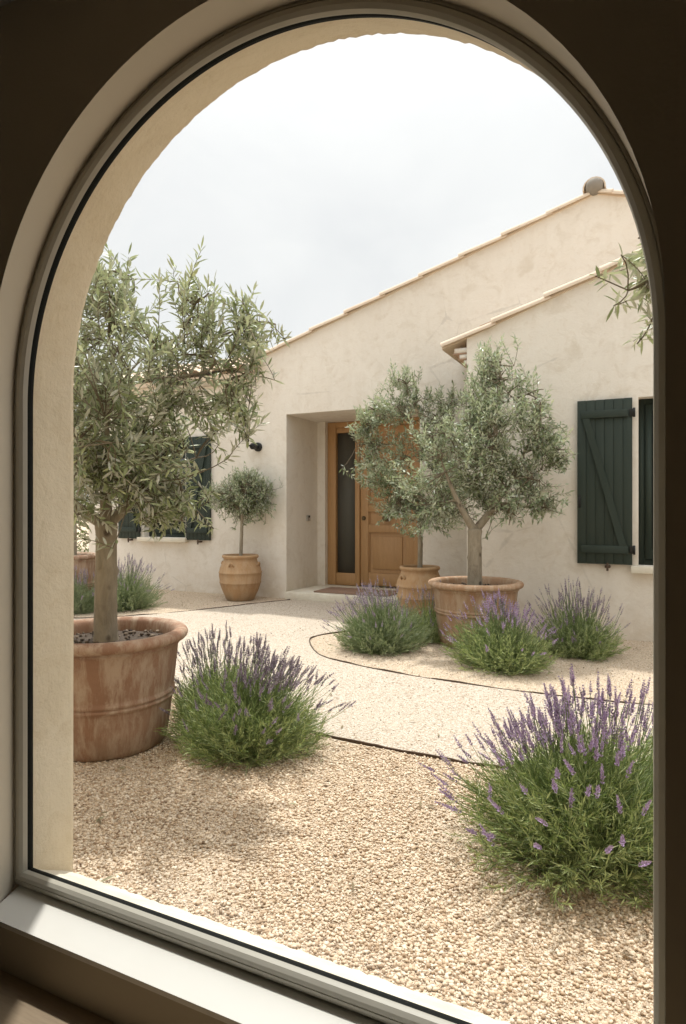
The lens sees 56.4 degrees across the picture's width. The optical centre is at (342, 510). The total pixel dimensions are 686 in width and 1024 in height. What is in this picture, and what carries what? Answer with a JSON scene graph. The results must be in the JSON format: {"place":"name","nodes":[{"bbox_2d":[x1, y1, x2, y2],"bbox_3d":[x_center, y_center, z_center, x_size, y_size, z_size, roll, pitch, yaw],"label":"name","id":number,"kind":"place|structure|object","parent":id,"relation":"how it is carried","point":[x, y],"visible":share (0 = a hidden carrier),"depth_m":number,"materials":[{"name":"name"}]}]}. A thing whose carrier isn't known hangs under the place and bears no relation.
{"place":"outdoors","nodes":[
{"label":"outdoors","id":0,"kind":"place"},
{"bbox_2d":[0,970,114,1023],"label":"floor","id":1,"kind":"structure","parent":0,"point":[23,1002],"depth_m":1.21,"materials":[{"name":"brown wood"}]},
{"bbox_2d":[0,520,652,1023],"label":"ground","id":2,"kind":"structure","parent":0,"point":[444,666],"depth_m":1.96,"materials":[{"name":"beige gravel"}]},
{"bbox_2d":[74,412,87,548],"bbox_3d":[-5.279,-0.457,10.710,2.907,3.024,2.933,0,0,26],"label":"garden tree","id":3,"kind":"object","parent":2,"relation":"on","point":[80,522],"depth_m":10.81,"materials":[{"name":"green plant"}]},
{"bbox_2d":[74,565,94,614],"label":"lavender bush","id":4,"kind":"object","parent":2,"relation":"on","point":[82,604],"visible":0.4,"depth_m":6.20,"materials":[{"name":"green plant"}]},
{"bbox_2d":[74,552,94,592],"bbox_3d":[-2.811,0.725,6.616,0.569,0.550,0.569,0,0,-4],"label":"terracotta pot","id":5,"kind":"object","parent":2,"relation":"on","point":[85,560],"visible":0.3,"depth_m":6.49,"materials":[{"name":"ceramic"}]},
{"bbox_2d":[73,410,116,554],"bbox_3d":[-2.886,-0.386,6.616,1.125,1.819,1.086,0,0,-43],"label":"olive tree","id":6,"kind":"object","parent":5,"relation":"in","point":[75,533],"visible":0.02,"depth_m":6.59,"materials":[{"name":"green plant"}]},
{"bbox_2d":[75,341,104,551],"bbox_3d":[-6.889,-1.383,14.578,5.217,4.906,5.938,0,0,-23],"label":"garden tree","id":7,"kind":"object","parent":2,"relation":"on","point":[84,533],"depth_m":15.17,"materials":[{"name":"green plant"}]},
{"bbox_2d":[85,553,174,611],"bbox_3d":[-2.161,0.726,6.491,0.857,0.620,0.916,0,0,26],"label":"lavender bush","id":8,"kind":"object","parent":2,"relation":"on","point":[132,594],"visible":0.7,"depth_m":6.42,"materials":[{"name":"green plant"}]},
{"bbox_2d":[74,599,289,617],"bbox_3d":[-5.916,1.006,7.615,10.564,0.048,1.753,0,0,15],"label":"garden edging","id":9,"kind":"object","parent":2,"relation":"on","point":[189,610],"visible":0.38,"depth_m":6.41,"materials":[{"name":"black metal"}]},
{"bbox_2d":[170,620,277,724],"bbox_3d":[-0.564,0.786,3.096,0.589,0.498,0.699,0,0,-22],"label":"lavender bush","id":10,"kind":"object","parent":2,"relation":"on","point":[196,658],"visible":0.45,"depth_m":3.08,"materials":[{"name":"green plant"}]},
{"bbox_2d":[219,553,261,601],"bbox_3d":[-1.145,0.748,7.152,0.480,0.505,0.480,0,0,38],"label":"clay jar","id":11,"kind":"object","parent":2,"relation":"on","point":[240,578],"visible":1,"depth_m":6.97,"materials":[{"name":"ceramic"}]},
{"bbox_2d":[200,461,283,555],"bbox_3d":[-1.118,0.020,7.172,0.843,1.125,0.828,0,0,26],"label":"olive tree","id":12,"kind":"object","parent":11,"relation":"on","point":[242,496],"visible":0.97,"depth_m":7.08,"materials":[{"name":"green plant"}]},
{"bbox_2d":[154,632,355,775],"bbox_3d":[-0.388,0.773,2.712,0.879,0.512,0.790,0,0,26],"label":"lavender bush","id":13,"kind":"object","parent":2,"relation":"on","point":[249,718],"visible":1,"depth_m":2.60,"materials":[{"name":"green plant"}]},
{"bbox_2d":[0,0,685,1023],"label":"arched wall","id":14,"kind":"structure","parent":2,"relation":"on","point":[78,78],"depth_m":1.23,"materials":[{"name":"beige paint"}]},
{"bbox_2d":[14,0,665,1023],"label":"arched window","id":15,"kind":"structure","parent":14,"relation":"attached to","point":[120,134],"depth_m":1.14,"materials":[{"name":"metal"}]},
{"bbox_2d":[14,0,665,1023],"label":"window frame","id":16,"kind":"structure","parent":15,"relation":"in","point":[376,1007],"depth_m":1.08,"materials":[{"name":"metal"}]},
{"bbox_2d":[175,686,516,770],"bbox_3d":[-0.753,1.006,4.071,23.012,0.048,1.935,0,0,22],"label":"garden edging","id":17,"kind":"object","parent":2,"relation":"on","point":[389,748],"visible":0.11,"depth_m":2.64,"materials":[{"name":"black metal"}]},
{"bbox_2d":[96,613,631,956],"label":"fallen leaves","id":18,"kind":"object","parent":2,"relation":"on","point":[158,899],"visible":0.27,"depth_m":2.14,"materials":[{"name":"brown plant"}]},
{"bbox_2d":[84,176,652,641],"bbox_3d":[2.288,-0.987,7.966,11.050,4.073,5.671,0,0,26],"label":"farmhouse","id":19,"kind":"object","parent":2,"relation":"on","point":[532,286],"visible":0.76,"depth_m":6.33,"materials":[{"name":"beige paint"}]},
{"bbox_2d":[137,440,188,542],"bbox_3d":[-2.233,-0.245,8.079,0.780,1.280,0.220,0,0,26],"label":"window","id":20,"kind":"structure","parent":19,"relation":"in","point":[175,533],"depth_m":8.08,"materials":[{"name":"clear glass"}]},
{"bbox_2d":[314,587,396,596],"bbox_3d":[0.170,0.911,7.167,0.900,0.016,0.440,0,0,26],"label":"doormat","id":21,"kind":"object","parent":19,"relation":"on","point":[342,590],"visible":0.67,"depth_m":7.11,"materials":[{"name":"fabric"}]},
{"bbox_2d":[361,424,413,586],"bbox_3d":[0.521,-0.053,7.626,0.692,1.922,0.116,0,0,26],"label":"door","id":22,"kind":"structure","parent":19,"relation":"in","point":[384,549],"depth_m":7.67,"materials":[{"name":"brown wood"}]},
{"bbox_2d":[631,398,652,573],"bbox_3d":[2.647,-0.194,4.767,0.906,1.348,0.220,0,0,26],"label":"window","id":23,"kind":"structure","parent":19,"relation":"in","point":[645,405],"depth_m":4.97,"materials":[{"name":"black glass"}]},
{"bbox_2d":[321,575,434,658],"bbox_3d":[0.265,0.753,4.638,0.890,0.565,0.826,0,0,-29],"label":"lavender bush","id":24,"kind":"object","parent":2,"relation":"on","point":[382,630],"visible":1,"depth_m":4.51,"materials":[{"name":"green plant"}]},
{"bbox_2d":[400,580,442,643],"bbox_3d":[0.661,0.780,4.898,0.589,0.503,0.481,0,0,26],"label":"lavender bush","id":25,"kind":"object","parent":2,"relation":"on","point":[432,619],"visible":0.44,"depth_m":4.86,"materials":[{"name":"green plant"}]},
{"bbox_2d":[428,576,523,648],"bbox_3d":[0.991,0.762,4.799,0.704,0.475,0.704,0,0,36],"label":"terracotta pot","id":26,"kind":"object","parent":2,"relation":"on","point":[452,594],"visible":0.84,"depth_m":4.57,"materials":[{"name":"ceramic"}]},
{"bbox_2d":[383,332,578,584],"bbox_3d":[1.015,-0.392,4.808,1.454,1.995,0.826,0,0,-3],"label":"olive tree","id":27,"kind":"object","parent":26,"relation":"on","point":[478,420],"visible":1,"depth_m":4.75,"materials":[{"name":"green plant"}]},
{"bbox_2d":[309,627,651,704],"bbox_3d":[5.285,1.005,3.136,11.671,0.050,1.865,0,0,17],"label":"garden edging","id":28,"kind":"object","parent":2,"relation":"on","point":[310,638],"visible":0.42,"depth_m":3.76,"materials":[{"name":"black metal"}]},
{"bbox_2d":[439,588,561,677],"bbox_3d":[0.998,0.769,4.120,0.802,0.534,0.859,0,0,26],"label":"lavender bush","id":29,"kind":"object","parent":2,"relation":"on","point":[515,648],"visible":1,"depth_m":4.00,"materials":[{"name":"green plant"}]},
{"bbox_2d":[418,664,652,915],"bbox_3d":[0.713,0.745,1.887,0.974,0.576,0.971,0,0,26],"label":"lavender bush","id":30,"kind":"object","parent":2,"relation":"on","point":[588,804],"visible":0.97,"depth_m":1.78,"materials":[{"name":"green plant"}]},
{"bbox_2d":[522,575,631,661],"bbox_3d":[1.611,0.742,4.466,0.749,0.577,0.717,0,0,26],"label":"lavender bush","id":31,"kind":"object","parent":2,"relation":"on","point":[585,641],"visible":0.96,"depth_m":4.35,"materials":[{"name":"green plant"}]},
{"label":"room walls","id":32,"kind":"structure","parent":2,"relation":"on","visible":0},
{"bbox_2d":[0,0,12,6],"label":"ceiling","id":33,"kind":"structure","parent":32,"relation":"on","point":[3,2],"depth_m":1.30,"materials":[{"name":"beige paint"}]},
{"bbox_2d":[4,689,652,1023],"bbox_3d":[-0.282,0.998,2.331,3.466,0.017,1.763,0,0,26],"label":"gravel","id":34,"kind":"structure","parent":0,"point":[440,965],"depth_m":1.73,"materials":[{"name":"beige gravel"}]},
{"bbox_2d":[73,616,187,762],"bbox_3d":[-1.027,0.756,2.771,0.689,0.487,0.691,0,0,-14],"label":"terracotta pot","id":35,"kind":"object","parent":34,"relation":"on","point":[123,692],"visible":0.61,"depth_m":2.54,"materials":[{"name":"ceramic"}]},
{"bbox_2d":[73,235,291,641],"bbox_3d":[-1.076,-0.332,2.705,1.570,1.865,1.197,0,0,26],"label":"olive tree","id":36,"kind":"object","parent":35,"relation":"on","point":[104,462],"visible":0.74,"depth_m":2.68,"materials":[{"name":"green plant"}]},
{"bbox_2d":[75,33,621,504],"label":"sky","id":37,"kind":"structure","parent":0,"point":[331,176],"materials":[{"name":"white"}]},
{"bbox_2d":[74,591,652,768],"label":"path","id":38,"kind":"structure","parent":0,"point":[428,736],"depth_m":3.46,"materials":[{"name":"beige gravel"}]},
{"bbox_2d":[396,564,440,617],"bbox_3d":[0.724,0.763,6.030,0.450,0.475,0.451,0,0,-13],"label":"clay jar","id":39,"kind":"object","parent":38,"relation":"on","point":[411,577],"visible":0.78,"depth_m":5.86,"materials":[{"name":"ceramic"}]},
{"bbox_2d":[339,358,466,567],"bbox_3d":[0.589,-0.421,5.992,1.256,2.044,0.788,0,0,-2],"label":"olive tree","id":40,"kind":"object","parent":39,"relation":"in","point":[396,505],"visible":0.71,"depth_m":5.98,"materials":[{"name":"green plant"}]},
{"bbox_2d":[587,237,652,354],"bbox_3d":[1.578,-0.450,2.219,1.634,2.070,0.908,0,0,-15],"label":"olive tree","id":41,"kind":"object","parent":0,"point":[635,263],"visible":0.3,"depth_m":2.02,"materials":[{"name":"green plant"}]}
]}

